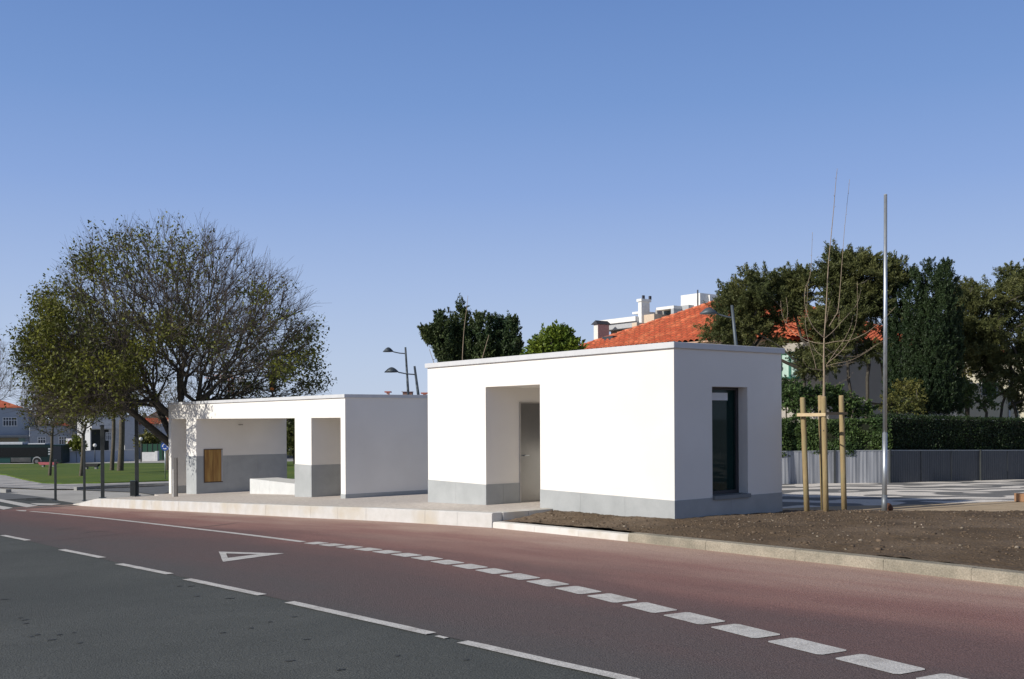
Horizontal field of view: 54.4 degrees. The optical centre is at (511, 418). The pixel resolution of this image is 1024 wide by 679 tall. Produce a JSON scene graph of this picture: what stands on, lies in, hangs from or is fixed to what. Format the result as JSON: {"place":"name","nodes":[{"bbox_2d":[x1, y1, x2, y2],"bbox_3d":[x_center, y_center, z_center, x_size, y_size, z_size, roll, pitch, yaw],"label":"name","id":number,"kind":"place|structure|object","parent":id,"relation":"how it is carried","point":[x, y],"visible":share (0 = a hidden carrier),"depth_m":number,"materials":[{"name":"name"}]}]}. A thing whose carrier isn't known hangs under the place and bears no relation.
{"place":"outdoors","nodes":[
{"label":"outdoors","id":0,"kind":"place"},
{"bbox_2d":[0,493,53,500],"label":"side road","id":1,"kind":"structure","parent":0,"point":[3,496],"depth_m":43.16,"materials":[{"name":"grey asphalt"}]},
{"bbox_2d":[0,499,55,510],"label":"crossing marking","id":2,"kind":"object","parent":1,"relation":"on","point":[15,503],"visible":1,"depth_m":37.28,"materials":[{"name":"paint"}]},
{"bbox_2d":[0,483,168,492],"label":"kerb","id":3,"kind":"structure","parent":1,"relation":"on","point":[106,486],"depth_m":51.21,"materials":[{"name":"grey concrete"}]},
{"bbox_2d":[0,475,168,488],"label":"pavement","id":4,"kind":"structure","parent":0,"point":[8,481],"depth_m":56.49,"materials":[{"name":"grey concrete"}]},
{"bbox_2d":[86,486,168,494],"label":"side road","id":5,"kind":"structure","parent":0,"point":[157,490],"depth_m":48.13,"materials":[{"name":"grey asphalt"}]},
{"bbox_2d":[0,461,294,483],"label":"lawn","id":6,"kind":"structure","parent":0,"point":[67,473],"depth_m":79.22,"materials":[{"name":"green plant"}]},
{"bbox_2d":[0,334,22,401],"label":"bare tree","id":7,"kind":"object","parent":6,"relation":"on","point":[7,385],"visible":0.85,"depth_m":110.72,"materials":[{"name":"grey plant"}]},
{"bbox_2d":[0,442,69,463],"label":"city bus","id":8,"kind":"object","parent":6,"relation":"on","point":[22,452],"visible":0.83,"depth_m":139.97,"materials":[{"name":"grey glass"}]},
{"bbox_2d":[16,376,78,475],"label":"bare tree","id":9,"kind":"object","parent":6,"relation":"on","point":[51,434],"visible":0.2,"depth_m":74.89,"materials":[{"name":"green plant"}]},
{"bbox_2d":[38,462,57,466],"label":"park bench","id":10,"kind":"object","parent":6,"relation":"on","point":[43,464],"visible":0.74,"depth_m":111.68,"materials":[{"name":"red wood"}]},
{"bbox_2d":[45,399,109,475],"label":"bare tree","id":11,"kind":"object","parent":6,"relation":"on","point":[74,427],"visible":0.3,"depth_m":71.88,"materials":[{"name":"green plant"}]},
{"bbox_2d":[86,463,100,468],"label":"park bench","id":12,"kind":"object","parent":6,"relation":"on","point":[94,465],"visible":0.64,"depth_m":94.68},
{"bbox_2d":[89,393,132,469],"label":"bare tree","id":13,"kind":"object","parent":6,"relation":"on","point":[112,457],"visible":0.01,"depth_m":87.86,"materials":[{"name":"brown plant"}]},
{"bbox_2d":[117,389,160,470],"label":"bare tree","id":14,"kind":"object","parent":6,"relation":"on","point":[120,464],"visible":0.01,"depth_m":85.81,"materials":[{"name":"brown plant"}]},
{"bbox_2d":[161,443,168,478],"bbox_3d":[-21.380,2.647,61.351,0.520,2.345,0.076,0,0,0],"label":"roundabout sign","id":15,"kind":"object","parent":6,"relation":"on","point":[164,447],"visible":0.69,"depth_m":61.32,"materials":[{"name":"blue metal"}]},
{"bbox_2d":[141,376,196,469],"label":"bare tree","id":16,"kind":"object","parent":6,"relation":"on","point":[158,419],"visible":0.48,"depth_m":83.79,"materials":[{"name":"green plant"}]},
{"bbox_2d":[286,418,294,463],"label":"park tree","id":17,"kind":"object","parent":6,"relation":"on","point":[290,433],"visible":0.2,"depth_m":98.12,"materials":[{"name":"green plant"}]},
{"bbox_2d":[0,498,614,678],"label":"road","id":18,"kind":"structure","parent":0,"point":[123,622],"depth_m":8.41,"materials":[{"name":"grey asphalt"}]},
{"bbox_2d":[53,460,57,500],"bbox_3d":[-18.177,2.487,39.626,0.171,1.690,0.171,0,0,-14],"label":"steel post","id":19,"kind":"object","parent":18,"relation":"on","point":[55,480],"visible":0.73,"depth_m":39.59,"materials":[{"name":"grey metal"}]},
{"bbox_2d":[10,522,468,669],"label":"tar patches","id":20,"kind":"object","parent":18,"relation":"on","point":[194,595],"visible":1,"depth_m":8.72,"materials":[{"name":"black asphalt"}]},
{"bbox_2d":[73,498,501,527],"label":"kerb","id":21,"kind":"structure","parent":18,"relation":"on","point":[452,517],"depth_m":22.63,"materials":[{"name":"concrete"}]},
{"bbox_2d":[0,505,1023,678],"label":"bus lane","id":22,"kind":"structure","parent":18,"relation":"on","point":[934,625],"depth_m":10.31,"materials":[{"name":"red asphalt"}]},
{"bbox_2d":[30,511,305,541],"bbox_3d":[-9.420,2.512,24.160,0.174,0.818,19.035,0,0,-38],"label":"edge line","id":23,"kind":"object","parent":22,"relation":"on","point":[186,527],"visible":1,"depth_m":20.48,"materials":[{"name":"paint"}]},
{"bbox_2d":[219,552,282,561],"bbox_3d":[-4.210,2.035,14.640,1.250,0.050,1.115,0,0,25],"label":"yield marking","id":24,"kind":"object","parent":22,"relation":"on","point":[224,556],"visible":1,"depth_m":14.70,"materials":[{"name":"paint"}]},
{"bbox_2d":[0,535,639,678],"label":"lane marking","id":25,"kind":"object","parent":22,"relation":"on","point":[532,657],"visible":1,"depth_m":8.53,"materials":[{"name":"paint"}]},
{"bbox_2d":[306,542,966,678],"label":"block marking","id":26,"kind":"object","parent":22,"relation":"on","point":[881,664],"visible":1,"depth_m":8.51,"materials":[{"name":"paint"}]},
{"bbox_2d":[493,521,628,541],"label":"kerb","id":27,"kind":"structure","parent":18,"relation":"on","point":[599,534],"depth_m":16.79,"materials":[{"name":"white concrete"}]},
{"bbox_2d":[628,532,1023,586],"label":"kerb","id":28,"kind":"structure","parent":18,"relation":"on","point":[973,573],"depth_m":11.96,"materials":[{"name":"concrete"}]},
{"bbox_2d":[114,491,539,511],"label":"pavement","id":29,"kind":"structure","parent":0,"point":[417,501],"depth_m":25.23,"materials":[{"name":"beige concrete"}]},
{"bbox_2d":[172,458,177,496],"bbox_3d":[-11.064,1.933,32.695,0.145,1.280,0.120,0,0,0],"label":"service post","id":30,"kind":"object","parent":29,"relation":"on","point":[175,482],"visible":1,"depth_m":32.63,"materials":[{"name":"grey metal"}]},
{"bbox_2d":[250,477,294,494],"bbox_3d":[-6.858,2.705,31.560,1.000,1.406,4.964,0,0,-37],"label":"stone bench","id":31,"kind":"object","parent":29,"relation":"on","point":[277,485],"visible":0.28,"depth_m":32.07,"materials":[{"name":"white stone"}]},
{"bbox_2d":[167,394,427,498],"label":"shelter building","id":32,"kind":"structure","parent":29,"relation":"on","point":[359,445],"depth_m":28.39,"materials":[{"name":"white paint"}]},
{"bbox_2d":[497,508,552,524],"bbox_3d":[0.247,1.917,19.181,1.209,0.300,0.225,0,0,-37],"label":"platform edge","id":33,"kind":"object","parent":29,"relation":"attached to","point":[510,515],"visible":0.47,"depth_m":19.02,"materials":[{"name":"concrete"}]},
{"bbox_2d":[425,342,784,528],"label":"kiosk building","id":34,"kind":"structure","parent":29,"relation":"on","point":[677,430],"depth_m":18.35,"materials":[{"name":"white paint"}]},
{"bbox_2d":[521,403,539,501],"bbox_3d":[0.585,0.751,22.085,0.950,2.165,0.085,0,0,-37],"label":"door","id":35,"kind":"structure","parent":34,"relation":"in","point":[530,412],"depth_m":21.98,"materials":[{"name":"metal"}]},
{"bbox_2d":[712,387,738,493],"bbox_3d":[3.740,0.400,17.941,0.948,1.918,0.080,0,0,-37],"label":"window","id":36,"kind":"structure","parent":34,"relation":"in","point":[725,425],"depth_m":18.03,"materials":[{"name":"black glass"}]},
{"bbox_2d":[0,460,956,563],"bbox_3d":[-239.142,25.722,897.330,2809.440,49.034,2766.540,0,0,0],"label":"ground","id":37,"kind":"structure","parent":0,"point":[71,495],"depth_m":45.30,"materials":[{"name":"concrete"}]},
{"bbox_2d":[0,396,34,441],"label":"grey building","id":38,"kind":"structure","parent":37,"relation":"on","point":[11,430],"depth_m":165.22,"materials":[{"name":"paint"}]},
{"bbox_2d":[3,417,16,425],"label":"window","id":39,"kind":"structure","parent":38,"relation":"in","point":[7,421],"depth_m":164.87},
{"bbox_2d":[2,383,33,407],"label":"tower crane","id":40,"kind":"object","parent":37,"relation":"on","point":[21,392],"visible":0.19,"depth_m":419.94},
{"bbox_2d":[28,423,76,450],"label":"building","id":41,"kind":"structure","parent":37,"relation":"on","point":[34,437],"depth_m":167.30,"materials":[{"name":"paint"}]},
{"bbox_2d":[37,437,45,442],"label":"window","id":42,"kind":"structure","parent":41,"relation":"in","point":[39,439],"depth_m":166.57,"materials":[{"name":"white glass"}]},
{"bbox_2d":[58,436,66,443],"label":"window","id":43,"kind":"structure","parent":41,"relation":"in","point":[62,440],"depth_m":168.50,"materials":[{"name":"white glass"}]},
{"bbox_2d":[66,434,87,457],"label":"bush","id":44,"kind":"object","parent":37,"relation":"on","point":[74,443],"visible":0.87,"depth_m":143.51,"materials":[{"name":"green plant"}]},
{"bbox_2d":[82,440,86,500],"bbox_3d":[-16.911,2.080,39.356,0.170,2.439,0.170,0,0,-14],"label":"steel post","id":45,"kind":"object","parent":37,"relation":"on","point":[84,474],"visible":0.89,"depth_m":39.32,"materials":[{"name":"grey metal"}]},
{"bbox_2d":[66,450,133,462],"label":"wall","id":46,"kind":"structure","parent":37,"relation":"on","point":[92,454],"depth_m":145.62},
{"bbox_2d":[99,425,105,497],"bbox_3d":[-16.981,1.804,41.269,0.267,3.073,0.267,0,0,-14],"label":"steel post","id":47,"kind":"object","parent":37,"relation":"on","point":[102,460],"visible":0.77,"depth_m":41.21,"materials":[{"name":"grey metal"}]},
{"bbox_2d":[77,415,134,459],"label":"white villa","id":48,"kind":"object","parent":37,"relation":"on","point":[92,437],"visible":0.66,"depth_m":159.78,"materials":[{"name":"white paint"}]},
{"bbox_2d":[106,432,110,439],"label":"window","id":49,"kind":"structure","parent":48,"relation":"in","point":[108,434],"depth_m":159.57,"materials":[{"name":"white glass"}]},
{"bbox_2d":[130,480,135,495],"bbox_3d":[-16.100,2.967,42.286,0.240,0.650,0.220,0,0,-14],"label":"litter bin","id":50,"kind":"object","parent":37,"relation":"on","point":[132,487],"visible":1,"depth_m":42.20,"materials":[{"name":"metal"}]},
{"bbox_2d":[134,408,140,495],"bbox_3d":[-15.982,1.460,42.388,0.296,3.765,0.296,0,0,-14],"label":"steel post","id":51,"kind":"object","parent":37,"relation":"on","point":[137,455],"visible":0.87,"depth_m":42.32,"materials":[{"name":"grey metal"}]},
{"bbox_2d":[132,428,161,448],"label":"bush","id":52,"kind":"object","parent":37,"relation":"on","point":[149,438],"visible":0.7,"depth_m":151.20,"materials":[{"name":"green plant"}]},
{"bbox_2d":[142,451,158,460],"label":"wall","id":53,"kind":"structure","parent":37,"relation":"on","point":[150,456],"depth_m":146.00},
{"bbox_2d":[142,443,164,459],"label":"garden fence","id":54,"kind":"object","parent":37,"relation":"on","point":[151,447],"visible":0.31,"depth_m":150.00,"materials":[{"name":"metal"}]},
{"bbox_2d":[139,418,167,458],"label":"house","id":55,"kind":"structure","parent":37,"relation":"on","point":[142,429],"depth_m":165.00,"materials":[{"name":"paint"}]},
{"bbox_2d":[145,407,168,423],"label":"peach house","id":56,"kind":"structure","parent":37,"relation":"on","point":[150,415],"depth_m":175.00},
{"bbox_2d":[35,402,286,425],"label":"distant wood","id":57,"kind":"object","parent":37,"relation":"on","point":[49,424],"depth_m":203.93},
{"bbox_2d":[0,208,336,446],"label":"spreading tree","id":58,"kind":"object","parent":37,"relation":"on","point":[89,364],"visible":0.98,"depth_m":37.10,"materials":[{"name":"green plant"}]},
{"bbox_2d":[383,347,409,394],"bbox_3d":[-5.361,-0.077,47.000,1.430,6.568,0.410,0,0,0],"label":"street lamp","id":59,"kind":"object","parent":37,"relation":"on","point":[387,349],"visible":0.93,"depth_m":46.95,"materials":[{"name":"grey metal"}]},
{"bbox_2d":[384,366,419,394],"bbox_3d":[-4.447,0.412,42.000,1.839,5.239,0.410,0,0,0],"label":"street lamp","id":60,"kind":"object","parent":37,"relation":"on","point":[391,370],"visible":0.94,"depth_m":41.96,"materials":[{"name":"grey metal"}]},
{"bbox_2d":[384,391,427,394],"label":"house","id":61,"kind":"structure","parent":37,"relation":"on","point":[404,392],"depth_m":78.20,"materials":[{"name":"tile"}]},
{"bbox_2d":[429,299,488,362],"bbox_3d":[-1.429,-0.502,27.000,1.638,5.661,0.070,0,0,0],"label":"young tree","id":62,"kind":"object","parent":37,"relation":"on","point":[463,339],"visible":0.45,"depth_m":26.99,"materials":[{"name":"brown plant"}]},
{"bbox_2d":[417,293,524,361],"bbox_3d":[-1.825,-1.310,46.141,4.966,8.944,3.378,0,0,0],"label":"conifer tree","id":63,"kind":"object","parent":37,"relation":"on","point":[442,338],"visible":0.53,"depth_m":45.08,"materials":[{"name":"green plant"}]},
{"bbox_2d":[519,319,587,354],"bbox_3d":[1.926,-0.647,42.946,2.806,7.253,2.349,0,0,-27],"label":"citrus tree","id":64,"kind":"object","parent":37,"relation":"on","point":[557,338],"visible":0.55,"depth_m":42.46,"materials":[{"name":"green plant"}]},
{"bbox_2d":[591,290,717,339],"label":"apartment block","id":65,"kind":"structure","parent":37,"relation":"on","point":[602,328],"depth_m":128.43,"materials":[{"name":"white paint"}]},
{"bbox_2d":[580,300,955,422],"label":"tiled house","id":66,"kind":"structure","parent":37,"relation":"on","point":[677,326],"depth_m":47.06,"materials":[{"name":"tile"}]},
{"bbox_2d":[781,353,801,379],"bbox_3d":[12.543,-2.376,44.823,0.057,1.246,1.172,0,0,-37],"label":"window","id":67,"kind":"structure","parent":66,"relation":"in","point":[787,370],"depth_m":44.95,"materials":[{"name":"glass"}]},
{"bbox_2d":[781,374,803,416],"bbox_3d":[10.275,0.421,37.207,1.300,4.158,1.172,0,0,-35],"label":"shrub","id":68,"kind":"object","parent":37,"relation":"on","point":[785,380],"visible":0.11,"depth_m":37.09,"materials":[{"name":"green plant"}]},
{"bbox_2d":[781,377,837,416],"bbox_3d":[10.640,0.459,35.762,2.390,3.956,1.768,0,0,0],"label":"shrub","id":69,"kind":"object","parent":37,"relation":"on","point":[791,395],"visible":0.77,"depth_m":35.54,"materials":[{"name":"green plant"}]},
{"bbox_2d":[816,383,879,418],"bbox_3d":[12.096,0.557,35.891,2.350,3.740,1.353,0,0,0],"label":"shrub","id":70,"kind":"object","parent":37,"relation":"on","point":[853,408],"visible":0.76,"depth_m":35.66,"materials":[{"name":"green plant"}]},
{"bbox_2d":[793,239,918,418],"bbox_3d":[13.658,-2.252,39.514,5.036,9.903,3.849,0,0,0],"label":"conifer tree","id":71,"kind":"object","parent":37,"relation":"on","point":[859,264],"visible":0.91,"depth_m":39.01,"materials":[{"name":"green plant"}]},
{"bbox_2d":[878,377,928,415],"bbox_3d":[14.500,0.453,36.981,1.918,4.003,1.546,0,0,0],"label":"shrub","id":72,"kind":"object","parent":37,"relation":"on","point":[915,400],"visible":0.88,"depth_m":36.87,"materials":[{"name":"green plant"}]},
{"bbox_2d":[880,256,965,415],"bbox_3d":[15.924,-1.847,38.411,2.990,8.899,2.352,0,0,0],"label":"cypress tree","id":73,"kind":"object","parent":37,"relation":"on","point":[926,332],"visible":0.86,"depth_m":37.97,"materials":[{"name":"green plant"}]},
{"bbox_2d":[955,374,1002,416],"bbox_3d":[18.545,0.368,39.960,2.147,4.376,1.340,0,0,0],"label":"shrub","id":74,"kind":"object","parent":37,"relation":"on","point":[971,389],"visible":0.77,"depth_m":39.87,"materials":[{"name":"green plant"}]},
{"bbox_2d":[954,258,1023,421],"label":"conifer tree","id":75,"kind":"object","parent":37,"relation":"on","point":[989,341],"visible":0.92,"depth_m":42.14,"materials":[{"name":"green plant"}]},
{"bbox_2d":[956,348,1023,421],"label":"cream villa","id":76,"kind":"object","parent":37,"relation":"on","point":[975,412],"visible":0.13,"depth_m":58.09,"materials":[{"name":"beige paint"}]},
{"bbox_2d":[981,378,997,396],"bbox_3d":[27.886,-1.877,58.128,0.901,1.193,0.077,0,0,22],"label":"window","id":77,"kind":"structure","parent":76,"relation":"in","point":[986,378],"depth_m":58.15,"materials":[{"name":"glass"}]},
{"bbox_2d":[0,0,1023,421],"label":"sky","id":78,"kind":"structure","parent":0,"point":[570,162],"materials":[{"name":"blue"}]},
{"bbox_2d":[503,509,1023,570],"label":"soil","id":79,"kind":"structure","parent":0,"point":[960,556],"depth_m":14.55,"materials":[{"name":"brown soil"}]},
{"bbox_2d":[797,395,847,511],"bbox_3d":[5.764,0.670,18.482,0.898,2.210,0.542,0,0,-42],"label":"tree stake frame","id":80,"kind":"object","parent":79,"relation":"in","point":[822,413],"visible":0.9,"depth_m":18.41,"materials":[{"name":"brown wood"}]},
{"bbox_2d":[780,173,890,478],"bbox_3d":[6.121,-1.435,18.390,2.135,6.366,1.006,0,0,0],"label":"young tree","id":81,"kind":"object","parent":79,"relation":"on","point":[824,347],"visible":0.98,"depth_m":18.38,"materials":[{"name":"brown plant"}]},
{"bbox_2d":[782,479,1023,507],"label":"pavement","id":82,"kind":"structure","parent":0,"point":[899,493],"depth_m":25.66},
{"bbox_2d":[700,305,737,344],"bbox_3d":[7.037,-0.672,33.000,1.584,6.166,0.410,0,0,0],"label":"street lamp","id":83,"kind":"object","parent":82,"relation":"on","point":[708,311],"visible":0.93,"depth_m":32.95,"materials":[{"name":"grey metal"}]},
{"bbox_2d":[692,259,840,422],"bbox_3d":[10.652,-1.896,40.877,6.244,9.305,3.725,0,0,0],"label":"conifer tree","id":84,"kind":"object","parent":82,"relation":"on","point":[753,297],"visible":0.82,"depth_m":40.44,"materials":[{"name":"green plant"}]},
{"bbox_2d":[782,450,888,483],"bbox_3d":[9.208,1.713,34.228,7.464,1.233,0.076,0,0,2],"label":"metal fence","id":85,"kind":"object","parent":82,"relation":"on","point":[863,466],"visible":0.33,"depth_m":34.17,"materials":[{"name":"metal"}]},
{"bbox_2d":[782,415,892,456],"bbox_3d":[9.289,1.078,34.811,7.622,2.506,1.395,0,0,2],"label":"ivy hedge","id":86,"kind":"object","parent":82,"relation":"on","point":[862,434],"visible":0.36,"depth_m":34.29,"materials":[{"name":"green plant"}]},
{"bbox_2d":[860,413,1023,449],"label":"clipped hedge","id":87,"kind":"object","parent":82,"relation":"on","point":[925,432],"visible":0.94,"depth_m":36.22,"materials":[{"name":"green plant"}]},
{"bbox_2d":[889,449,1023,482],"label":"metal fence","id":88,"kind":"object","parent":82,"relation":"on","point":[935,465],"visible":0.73,"depth_m":35.90,"materials":[{"name":"metal"}]},
{"bbox_2d":[942,277,984,416],"bbox_3d":[20.834,-1.893,45.965,2.009,9.496,2.019,0,0,43],"label":"deciduous tree","id":89,"kind":"object","parent":82,"relation":"on","point":[967,373],"visible":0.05,"depth_m":45.87,"materials":[{"name":"green plant"}]},
{"bbox_2d":[782,501,1023,511],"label":"path","id":90,"kind":"structure","parent":0,"point":[997,506],"depth_m":19.60,"materials":[{"name":"beige concrete"}]},
{"bbox_2d":[881,194,886,510],"bbox_3d":[6.924,-1.213,18.506,0.139,5.913,0.104,0,0,0],"label":"flagpole","id":91,"kind":"object","parent":90,"relation":"on","point":[884,474],"visible":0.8,"depth_m":18.48,"materials":[{"name":"silver metal"}]},
{"bbox_2d":[887,503,892,510],"bbox_3d":[7.082,1.673,18.703,0.149,0.172,0.155,0,0,-16],"label":"earth lump","id":92,"kind":"object","parent":90,"relation":"on","point":[889,507],"visible":0.59,"depth_m":18.65,"materials":[{"name":"soil"}]},
{"bbox_2d":[1014,493,1023,501],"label":"timber beam","id":93,"kind":"structure","parent":90,"relation":"on","point":[1018,497],"depth_m":20.74,"materials":[{"name":"brown wood"}]}
]}

